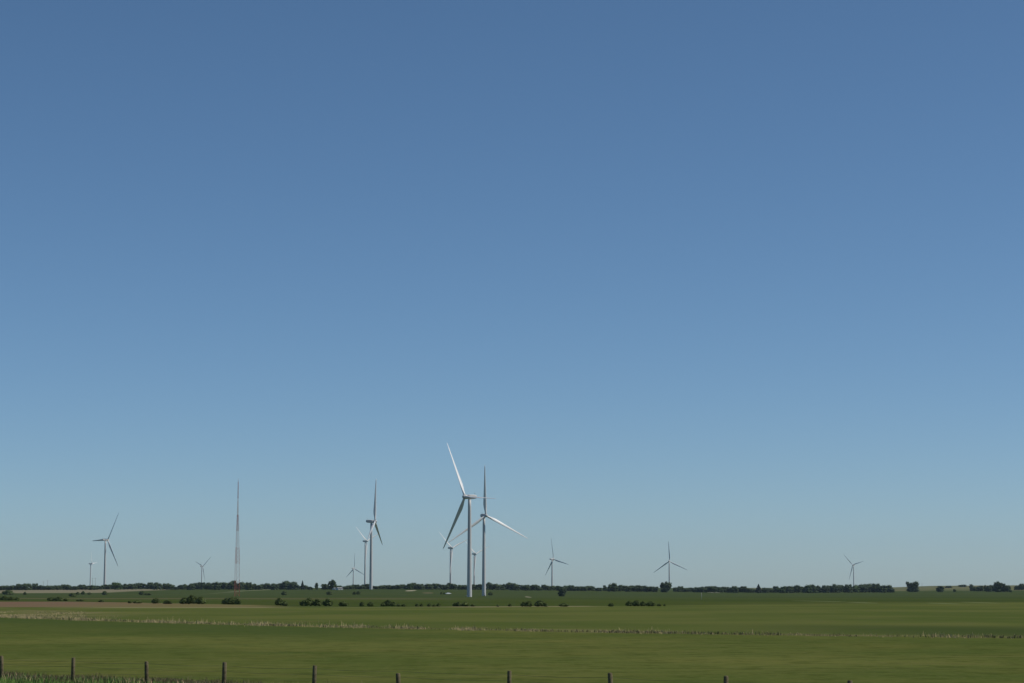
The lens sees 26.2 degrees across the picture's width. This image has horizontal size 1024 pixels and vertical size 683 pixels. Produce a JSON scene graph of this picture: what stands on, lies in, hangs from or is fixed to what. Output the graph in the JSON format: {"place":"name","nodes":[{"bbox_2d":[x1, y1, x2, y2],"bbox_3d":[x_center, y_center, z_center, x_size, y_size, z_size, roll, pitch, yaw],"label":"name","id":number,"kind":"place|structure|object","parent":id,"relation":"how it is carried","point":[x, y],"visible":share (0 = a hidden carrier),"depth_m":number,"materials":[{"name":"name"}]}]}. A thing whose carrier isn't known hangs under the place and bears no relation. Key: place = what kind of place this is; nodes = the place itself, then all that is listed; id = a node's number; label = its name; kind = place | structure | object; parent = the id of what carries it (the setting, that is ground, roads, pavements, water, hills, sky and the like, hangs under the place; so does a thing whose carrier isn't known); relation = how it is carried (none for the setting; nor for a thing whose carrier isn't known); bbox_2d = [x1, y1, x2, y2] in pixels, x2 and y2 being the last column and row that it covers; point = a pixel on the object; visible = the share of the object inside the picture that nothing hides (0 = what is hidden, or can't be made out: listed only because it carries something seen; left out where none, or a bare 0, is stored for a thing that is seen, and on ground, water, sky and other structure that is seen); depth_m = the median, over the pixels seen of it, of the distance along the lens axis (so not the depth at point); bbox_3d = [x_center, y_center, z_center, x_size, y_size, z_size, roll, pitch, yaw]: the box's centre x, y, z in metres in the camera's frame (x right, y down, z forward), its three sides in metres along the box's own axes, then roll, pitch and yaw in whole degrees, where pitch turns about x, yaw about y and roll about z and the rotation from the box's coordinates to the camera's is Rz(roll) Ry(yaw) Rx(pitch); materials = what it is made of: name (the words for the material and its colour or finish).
{"place":"outdoors","nodes":[
{"label":"outdoors","id":0,"kind":"place"},
{"bbox_2d":[0,671,215,682],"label":"verge grass","id":1,"kind":"structure","parent":0,"point":[45,681],"depth_m":94.42,"materials":[{"name":"green plant"}]},
{"bbox_2d":[3,670,336,682],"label":"rough grass","id":2,"kind":"structure","parent":0,"point":[170,680],"depth_m":97.50,"materials":[{"name":"green plant"}]},
{"bbox_2d":[0,611,1023,682],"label":"dry grass","id":3,"kind":"structure","parent":0,"point":[200,622],"depth_m":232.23,"materials":[{"name":"plant"}]},
{"bbox_2d":[0,585,1023,682],"bbox_3d":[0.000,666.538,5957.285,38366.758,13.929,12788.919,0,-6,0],"label":"ground","id":4,"kind":"structure","parent":0,"point":[54,646],"depth_m":184.11,"materials":[{"name":"green plant"}]},
{"bbox_2d":[1,590,13,594],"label":"shrub","id":5,"kind":"object","parent":4,"relation":"on","point":[7,592],"visible":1,"depth_m":2176.12,"materials":[{"name":"green plant"}]},
{"bbox_2d":[19,583,32,589],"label":"broadleaf tree","id":6,"kind":"object","parent":4,"relation":"on","point":[25,586],"visible":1,"depth_m":2953.54,"materials":[{"name":"green plant"}]},
{"bbox_2d":[42,585,55,589],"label":"broadleaf tree","id":7,"kind":"object","parent":4,"relation":"on","point":[48,587],"visible":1,"depth_m":2955.11,"materials":[{"name":"green plant"}]},
{"bbox_2d":[62,584,71,589],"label":"broadleaf tree","id":8,"kind":"object","parent":4,"relation":"on","point":[66,586],"visible":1,"depth_m":2927.84,"materials":[{"name":"green plant"}]},
{"bbox_2d":[84,585,95,589],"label":"broadleaf tree","id":9,"kind":"object","parent":4,"relation":"on","point":[91,587],"visible":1,"depth_m":2888.54,"materials":[{"name":"green plant"}]},
{"bbox_2d":[93,513,118,584],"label":"wind turbine","id":10,"kind":"object","parent":4,"relation":"on","point":[104,580],"visible":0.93,"depth_m":3507.06,"materials":[{"name":"paint"}]},
{"bbox_2d":[112,582,123,589],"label":"broadleaf tree","id":11,"kind":"object","parent":4,"relation":"on","point":[117,586],"visible":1,"depth_m":2910.94,"materials":[{"name":"green plant"}]},
{"bbox_2d":[126,583,137,588],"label":"broadleaf tree","id":12,"kind":"object","parent":4,"relation":"on","point":[132,586],"visible":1,"depth_m":2943.21,"materials":[{"name":"green plant"}]},
{"bbox_2d":[136,582,145,588],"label":"broadleaf tree","id":13,"kind":"object","parent":4,"relation":"on","point":[140,585],"visible":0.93,"depth_m":2978.36,"materials":[{"name":"green plant"}]},
{"bbox_2d":[144,582,153,588],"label":"broadleaf tree","id":14,"kind":"object","parent":4,"relation":"on","point":[148,585],"visible":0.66,"depth_m":2973.77,"materials":[{"name":"green plant"}]},
{"bbox_2d":[151,598,160,603],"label":"shrub","id":15,"kind":"object","parent":4,"relation":"on","point":[155,600],"visible":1,"depth_m":560.32,"materials":[{"name":"green plant"}]},
{"bbox_2d":[151,582,162,589],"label":"broadleaf tree","id":16,"kind":"object","parent":4,"relation":"on","point":[157,586],"visible":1,"depth_m":2876.52,"materials":[{"name":"green plant"}]},
{"bbox_2d":[166,584,175,589],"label":"broadleaf tree","id":17,"kind":"object","parent":4,"relation":"on","point":[170,587],"visible":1,"depth_m":2860.45,"materials":[{"name":"green plant"}]},
{"bbox_2d":[179,597,187,603],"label":"shrub","id":18,"kind":"object","parent":4,"relation":"on","point":[182,600],"visible":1,"depth_m":547.03,"materials":[{"name":"green plant"}]},
{"bbox_2d":[186,583,195,589],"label":"broadleaf tree","id":19,"kind":"object","parent":4,"relation":"on","point":[191,586],"visible":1,"depth_m":2815.44,"materials":[{"name":"green plant"}]},
{"bbox_2d":[185,595,197,603],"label":"shrub","id":20,"kind":"object","parent":4,"relation":"on","point":[190,599],"visible":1,"depth_m":543.63,"materials":[{"name":"green plant"}]},
{"bbox_2d":[194,596,206,603],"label":"shrub","id":21,"kind":"object","parent":4,"relation":"on","point":[200,600],"visible":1,"depth_m":540.39,"materials":[{"name":"green plant"}]},
{"bbox_2d":[196,582,205,589],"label":"broadleaf tree","id":22,"kind":"object","parent":4,"relation":"on","point":[199,585],"visible":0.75,"depth_m":2891.70,"materials":[{"name":"green plant"}]},
{"bbox_2d":[209,581,220,589],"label":"broadleaf tree","id":23,"kind":"object","parent":4,"relation":"on","point":[214,586],"visible":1,"depth_m":2791.93,"materials":[{"name":"green plant"}]},
{"bbox_2d":[221,582,229,589],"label":"broadleaf tree","id":24,"kind":"object","parent":4,"relation":"on","point":[224,586],"visible":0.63,"depth_m":2891.83,"materials":[{"name":"green plant"}]},
{"bbox_2d":[225,596,236,603],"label":"shrub","id":25,"kind":"object","parent":4,"relation":"on","point":[230,600],"visible":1,"depth_m":533.74,"materials":[{"name":"green plant"}]},
{"bbox_2d":[227,581,236,589],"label":"broadleaf tree","id":26,"kind":"object","parent":4,"relation":"on","point":[230,584],"visible":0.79,"depth_m":2843.45,"materials":[{"name":"green plant"}]},
{"bbox_2d":[234,482,239,595],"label":"lattice mast","id":27,"kind":"object","parent":4,"relation":"on","point":[236,556],"visible":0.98,"depth_m":1801.04,"materials":[{"name":"grey metal"}]},
{"bbox_2d":[244,582,253,589],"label":"broadleaf tree","id":28,"kind":"object","parent":4,"relation":"on","point":[248,586],"visible":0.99,"depth_m":2761.92,"materials":[{"name":"green plant"}]},
{"bbox_2d":[254,585,263,589],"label":"broadleaf tree","id":29,"kind":"object","parent":4,"relation":"on","point":[259,587],"visible":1,"depth_m":2762.36,"materials":[{"name":"green plant"}]},
{"bbox_2d":[260,583,270,588],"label":"broadleaf tree","id":30,"kind":"object","parent":4,"relation":"on","point":[266,585],"visible":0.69,"depth_m":2867.08,"materials":[{"name":"green plant"}]},
{"bbox_2d":[269,583,279,589],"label":"broadleaf tree","id":31,"kind":"object","parent":4,"relation":"on","point":[273,586],"visible":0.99,"depth_m":2780.92,"materials":[{"name":"green plant"}]},
{"bbox_2d":[274,598,282,605],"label":"shrub","id":32,"kind":"object","parent":4,"relation":"on","point":[279,601],"visible":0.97,"depth_m":496.99,"materials":[{"name":"green plant"}]},
{"bbox_2d":[279,581,290,589],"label":"broadleaf tree","id":33,"kind":"object","parent":4,"relation":"on","point":[284,584],"visible":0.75,"depth_m":2826.14,"materials":[{"name":"green plant"}]},
{"bbox_2d":[286,581,298,589],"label":"broadleaf tree","id":34,"kind":"object","parent":4,"relation":"on","point":[293,585],"visible":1,"depth_m":2797.77,"materials":[{"name":"green plant"}]},
{"bbox_2d":[304,598,312,605],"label":"shrub","id":35,"kind":"object","parent":4,"relation":"on","point":[308,601],"visible":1,"depth_m":487.03,"materials":[{"name":"green plant"}]},
{"bbox_2d":[313,599,321,605],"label":"shrub","id":36,"kind":"object","parent":4,"relation":"on","point":[316,602],"visible":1,"depth_m":487.10,"materials":[{"name":"green plant"}]},
{"bbox_2d":[321,584,328,589],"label":"broadleaf tree","id":37,"kind":"object","parent":4,"relation":"on","point":[324,586],"visible":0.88,"depth_m":2770.69,"materials":[{"name":"green plant"}]},
{"bbox_2d":[322,598,332,605],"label":"shrub","id":38,"kind":"object","parent":4,"relation":"on","point":[328,602],"visible":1,"depth_m":484.19,"materials":[{"name":"green plant"}]},
{"bbox_2d":[327,579,337,589],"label":"broadleaf tree","id":39,"kind":"object","parent":4,"relation":"on","point":[332,583],"visible":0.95,"depth_m":2708.51,"materials":[{"name":"green plant"}]},
{"bbox_2d":[339,601,347,605],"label":"shrub","id":40,"kind":"object","parent":4,"relation":"on","point":[342,603],"visible":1,"depth_m":479.29,"materials":[{"name":"green plant"}]},
{"bbox_2d":[347,554,363,583],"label":"wind turbine","id":41,"kind":"object","parent":4,"relation":"on","point":[353,569],"visible":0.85,"depth_m":7011.09,"materials":[{"name":"paint"}]},
{"bbox_2d":[356,527,380,584],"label":"wind turbine","id":42,"kind":"object","parent":4,"relation":"on","point":[365,541],"visible":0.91,"depth_m":4615.02,"materials":[{"name":"paint"}]},
{"bbox_2d":[366,483,382,589],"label":"wind turbine","id":43,"kind":"object","parent":4,"relation":"on","point":[374,521],"visible":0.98,"depth_m":2552.31,"materials":[{"name":"paint"}]},
{"bbox_2d":[390,585,403,588],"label":"broadleaf tree","id":44,"kind":"object","parent":4,"relation":"on","point":[396,587],"visible":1,"depth_m":2783.97,"materials":[{"name":"green plant"}]},
{"bbox_2d":[404,583,413,589],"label":"broadleaf tree","id":45,"kind":"object","parent":4,"relation":"on","point":[409,586],"visible":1,"depth_m":2813.27,"materials":[{"name":"green plant"}]},
{"bbox_2d":[414,584,424,589],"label":"broadleaf tree","id":46,"kind":"object","parent":4,"relation":"on","point":[419,586],"visible":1,"depth_m":2824.11,"materials":[{"name":"green plant"}]},
{"bbox_2d":[0,656,851,682],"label":"wire fence","id":47,"kind":"object","parent":4,"relation":"on","point":[314,673],"visible":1,"depth_m":89.54,"materials":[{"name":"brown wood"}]},
{"bbox_2d":[424,584,433,589],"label":"broadleaf tree","id":48,"kind":"object","parent":4,"relation":"on","point":[428,586],"visible":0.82,"depth_m":2869.74,"materials":[{"name":"green plant"}]},
{"bbox_2d":[438,584,449,589],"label":"broadleaf tree","id":49,"kind":"object","parent":4,"relation":"on","point":[444,587],"visible":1,"depth_m":2859.55,"materials":[{"name":"green plant"}]},
{"bbox_2d":[439,532,467,582],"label":"wind turbine","id":50,"kind":"object","parent":4,"relation":"on","point":[451,552],"visible":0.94,"depth_m":4217.12,"materials":[{"name":"paint"}]},
{"bbox_2d":[443,444,495,596],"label":"wind turbine","id":51,"kind":"object","parent":4,"relation":"on","point":[469,561],"visible":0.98,"depth_m":1752.88,"materials":[{"name":"paint"}]},
{"bbox_2d":[466,542,488,583],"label":"wind turbine","id":52,"kind":"object","parent":4,"relation":"on","point":[474,554],"visible":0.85,"depth_m":4862.02,"materials":[{"name":"paint"}]},
{"bbox_2d":[474,584,481,589],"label":"broadleaf tree","id":53,"kind":"object","parent":4,"relation":"on","point":[478,586],"visible":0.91,"depth_m":2899.11,"materials":[{"name":"green plant"}]},
{"bbox_2d":[448,467,527,595],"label":"wind turbine","id":54,"kind":"object","parent":4,"relation":"on","point":[482,516],"visible":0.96,"depth_m":2167.75,"materials":[{"name":"paint"}]},
{"bbox_2d":[486,582,492,589],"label":"broadleaf tree","id":55,"kind":"object","parent":4,"relation":"on","point":[488,585],"visible":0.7,"depth_m":3016.62,"materials":[{"name":"green plant"}]},
{"bbox_2d":[490,583,503,589],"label":"broadleaf tree","id":56,"kind":"object","parent":4,"relation":"on","point":[496,586],"visible":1,"depth_m":2906.44,"materials":[{"name":"green plant"}]},
{"bbox_2d":[509,583,520,589],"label":"broadleaf tree","id":57,"kind":"object","parent":4,"relation":"on","point":[514,586],"visible":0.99,"depth_m":2880.13,"materials":[{"name":"green plant"}]},
{"bbox_2d":[521,584,530,590],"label":"broadleaf tree","id":58,"kind":"object","parent":4,"relation":"on","point":[526,587],"visible":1,"depth_m":2869.25,"materials":[{"name":"green plant"}]},
{"bbox_2d":[530,584,540,589],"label":"broadleaf tree","id":59,"kind":"object","parent":4,"relation":"on","point":[534,587],"visible":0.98,"depth_m":2897.02,"materials":[{"name":"green plant"}]},
{"bbox_2d":[534,600,545,606],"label":"shrub","id":60,"kind":"object","parent":4,"relation":"on","point":[539,603],"visible":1,"depth_m":474.57,"materials":[{"name":"green plant"}]},
{"bbox_2d":[545,541,568,585],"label":"wind turbine","id":61,"kind":"object","parent":4,"relation":"on","point":[551,563],"visible":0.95,"depth_m":4882.80,"materials":[{"name":"paint"}]},
{"bbox_2d":[558,588,566,595],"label":"broadleaf tree","id":62,"kind":"object","parent":4,"relation":"on","point":[562,591],"visible":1,"depth_m":2000.70,"materials":[{"name":"green plant"}]},
{"bbox_2d":[573,586,582,590],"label":"broadleaf tree","id":63,"kind":"object","parent":4,"relation":"on","point":[577,588],"visible":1,"depth_m":2880.27,"materials":[{"name":"green plant"}]},
{"bbox_2d":[584,586,594,590],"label":"broadleaf tree","id":64,"kind":"object","parent":4,"relation":"on","point":[589,588],"visible":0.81,"depth_m":2947.62,"materials":[{"name":"green plant"}]},
{"bbox_2d":[606,583,617,591],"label":"broadleaf tree","id":65,"kind":"object","parent":4,"relation":"on","point":[613,587],"visible":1,"depth_m":2851.54,"materials":[{"name":"green plant"}]},
{"bbox_2d":[622,585,631,591],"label":"broadleaf tree","id":66,"kind":"object","parent":4,"relation":"on","point":[627,588],"visible":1,"depth_m":2835.74,"materials":[{"name":"green plant"}]},
{"bbox_2d":[632,600,639,605],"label":"shrub","id":67,"kind":"object","parent":4,"relation":"on","point":[635,603],"visible":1,"depth_m":484.05,"materials":[{"name":"green plant"}]},
{"bbox_2d":[636,585,642,591],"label":"broadleaf tree","id":68,"kind":"object","parent":4,"relation":"on","point":[639,588],"visible":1,"depth_m":2857.61,"materials":[{"name":"green plant"}]},
{"bbox_2d":[642,586,651,591],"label":"broadleaf tree","id":69,"kind":"object","parent":4,"relation":"on","point":[646,589],"visible":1,"depth_m":2855.49,"materials":[{"name":"green plant"}]},
{"bbox_2d":[646,601,655,605],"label":"shrub","id":70,"kind":"object","parent":4,"relation":"on","point":[650,603],"visible":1,"depth_m":482.10,"materials":[{"name":"green plant"}]},
{"bbox_2d":[648,586,658,591],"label":"broadleaf tree","id":71,"kind":"object","parent":4,"relation":"on","point":[653,589],"visible":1,"depth_m":2847.38,"materials":[{"name":"green plant"}]},
{"bbox_2d":[659,581,671,591],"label":"broadleaf tree","id":72,"kind":"object","parent":4,"relation":"on","point":[666,586],"visible":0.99,"depth_m":2802.82,"materials":[{"name":"green plant"}]},
{"bbox_2d":[655,542,686,581],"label":"wind turbine","id":73,"kind":"object","parent":4,"relation":"on","point":[669,561],"visible":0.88,"depth_m":5394.47,"materials":[{"name":"paint"}]},
{"bbox_2d":[699,586,706,591],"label":"broadleaf tree","id":74,"kind":"object","parent":4,"relation":"on","point":[702,589],"visible":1,"depth_m":2849.74,"materials":[{"name":"green plant"}]},
{"bbox_2d":[707,586,720,592],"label":"broadleaf tree","id":75,"kind":"object","parent":4,"relation":"on","point":[714,589],"visible":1,"depth_m":2842.55,"materials":[{"name":"green plant"}]},
{"bbox_2d":[730,586,738,592],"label":"broadleaf tree","id":76,"kind":"object","parent":4,"relation":"on","point":[733,589],"visible":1,"depth_m":2845.12,"materials":[{"name":"green plant"}]},
{"bbox_2d":[739,586,746,591],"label":"broadleaf tree","id":77,"kind":"object","parent":4,"relation":"on","point":[742,589],"visible":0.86,"depth_m":2967.73,"materials":[{"name":"green plant"}]},
{"bbox_2d":[755,584,761,592],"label":"broadleaf tree","id":78,"kind":"object","parent":4,"relation":"on","point":[758,589],"visible":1,"depth_m":2867.11,"materials":[{"name":"green plant"}]},
{"bbox_2d":[777,586,785,592],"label":"broadleaf tree","id":79,"kind":"object","parent":4,"relation":"on","point":[782,589],"visible":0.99,"depth_m":2917.42,"materials":[{"name":"green plant"}]},
{"bbox_2d":[785,586,791,592],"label":"broadleaf tree","id":80,"kind":"object","parent":4,"relation":"on","point":[788,589],"visible":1,"depth_m":2925.23,"materials":[{"name":"green plant"}]},
{"bbox_2d":[794,584,801,592],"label":"broadleaf tree","id":81,"kind":"object","parent":4,"relation":"on","point":[797,588],"visible":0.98,"depth_m":2929.82,"materials":[{"name":"green plant"}]},
{"bbox_2d":[802,584,811,592],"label":"broadleaf tree","id":82,"kind":"object","parent":4,"relation":"on","point":[807,589],"visible":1,"depth_m":2877.85,"materials":[{"name":"green plant"}]},
{"bbox_2d":[811,585,818,592],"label":"broadleaf tree","id":83,"kind":"object","parent":4,"relation":"on","point":[814,589],"visible":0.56,"depth_m":2919.72,"materials":[{"name":"green plant"}]},
{"bbox_2d":[820,585,829,592],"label":"broadleaf tree","id":84,"kind":"object","parent":4,"relation":"on","point":[824,588],"visible":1,"depth_m":2944.90,"materials":[{"name":"green plant"}]},
{"bbox_2d":[829,584,840,592],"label":"broadleaf tree","id":85,"kind":"object","parent":4,"relation":"on","point":[834,588],"visible":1,"depth_m":2924.98,"materials":[{"name":"green plant"}]},
{"bbox_2d":[842,584,853,592],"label":"broadleaf tree","id":86,"kind":"object","parent":4,"relation":"on","point":[847,588],"visible":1,"depth_m":2916.13,"materials":[{"name":"green plant"}]},
{"bbox_2d":[844,555,862,585],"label":"wind turbine","id":87,"kind":"object","parent":4,"relation":"on","point":[853,570],"visible":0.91,"depth_m":7239.40,"materials":[{"name":"paint"}]},
{"bbox_2d":[851,584,859,592],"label":"broadleaf tree","id":88,"kind":"object","parent":4,"relation":"on","point":[855,587],"visible":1,"depth_m":2931.23,"materials":[{"name":"green plant"}]},
{"bbox_2d":[858,584,868,592],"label":"broadleaf tree","id":89,"kind":"object","parent":4,"relation":"on","point":[863,588],"visible":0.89,"depth_m":2960.50,"materials":[{"name":"green plant"}]},
{"bbox_2d":[870,583,879,592],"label":"broadleaf tree","id":90,"kind":"object","parent":4,"relation":"on","point":[873,588],"visible":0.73,"depth_m":2951.84,"materials":[{"name":"green plant"}]},
{"bbox_2d":[877,585,887,592],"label":"broadleaf tree","id":91,"kind":"object","parent":4,"relation":"on","point":[881,589],"visible":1,"depth_m":2886.05,"materials":[{"name":"green plant"}]},
{"bbox_2d":[906,581,919,591],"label":"broadleaf tree","id":92,"kind":"object","parent":4,"relation":"on","point":[912,587],"visible":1,"depth_m":3050.80,"materials":[{"name":"green plant"}]},
{"bbox_2d":[936,586,944,591],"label":"broadleaf tree","id":93,"kind":"object","parent":4,"relation":"on","point":[940,588],"visible":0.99,"depth_m":2997.03,"materials":[{"name":"green plant"}]},
{"bbox_2d":[976,585,983,590],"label":"broadleaf tree","id":94,"kind":"object","parent":4,"relation":"on","point":[980,588],"visible":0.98,"depth_m":3174.99,"materials":[{"name":"green plant"}]},
{"bbox_2d":[985,586,991,591],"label":"broadleaf tree","id":95,"kind":"object","parent":4,"relation":"on","point":[988,589],"visible":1,"depth_m":3039.43,"materials":[{"name":"green plant"}]},
{"bbox_2d":[993,582,1002,591],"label":"broadleaf tree","id":96,"kind":"object","parent":4,"relation":"on","point":[997,587],"visible":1,"depth_m":2978.79,"materials":[{"name":"green plant"}]},
{"bbox_2d":[0,0,1023,587],"label":"sky","id":97,"kind":"structure","parent":0,"point":[735,285],"materials":[{"name":"blue"}]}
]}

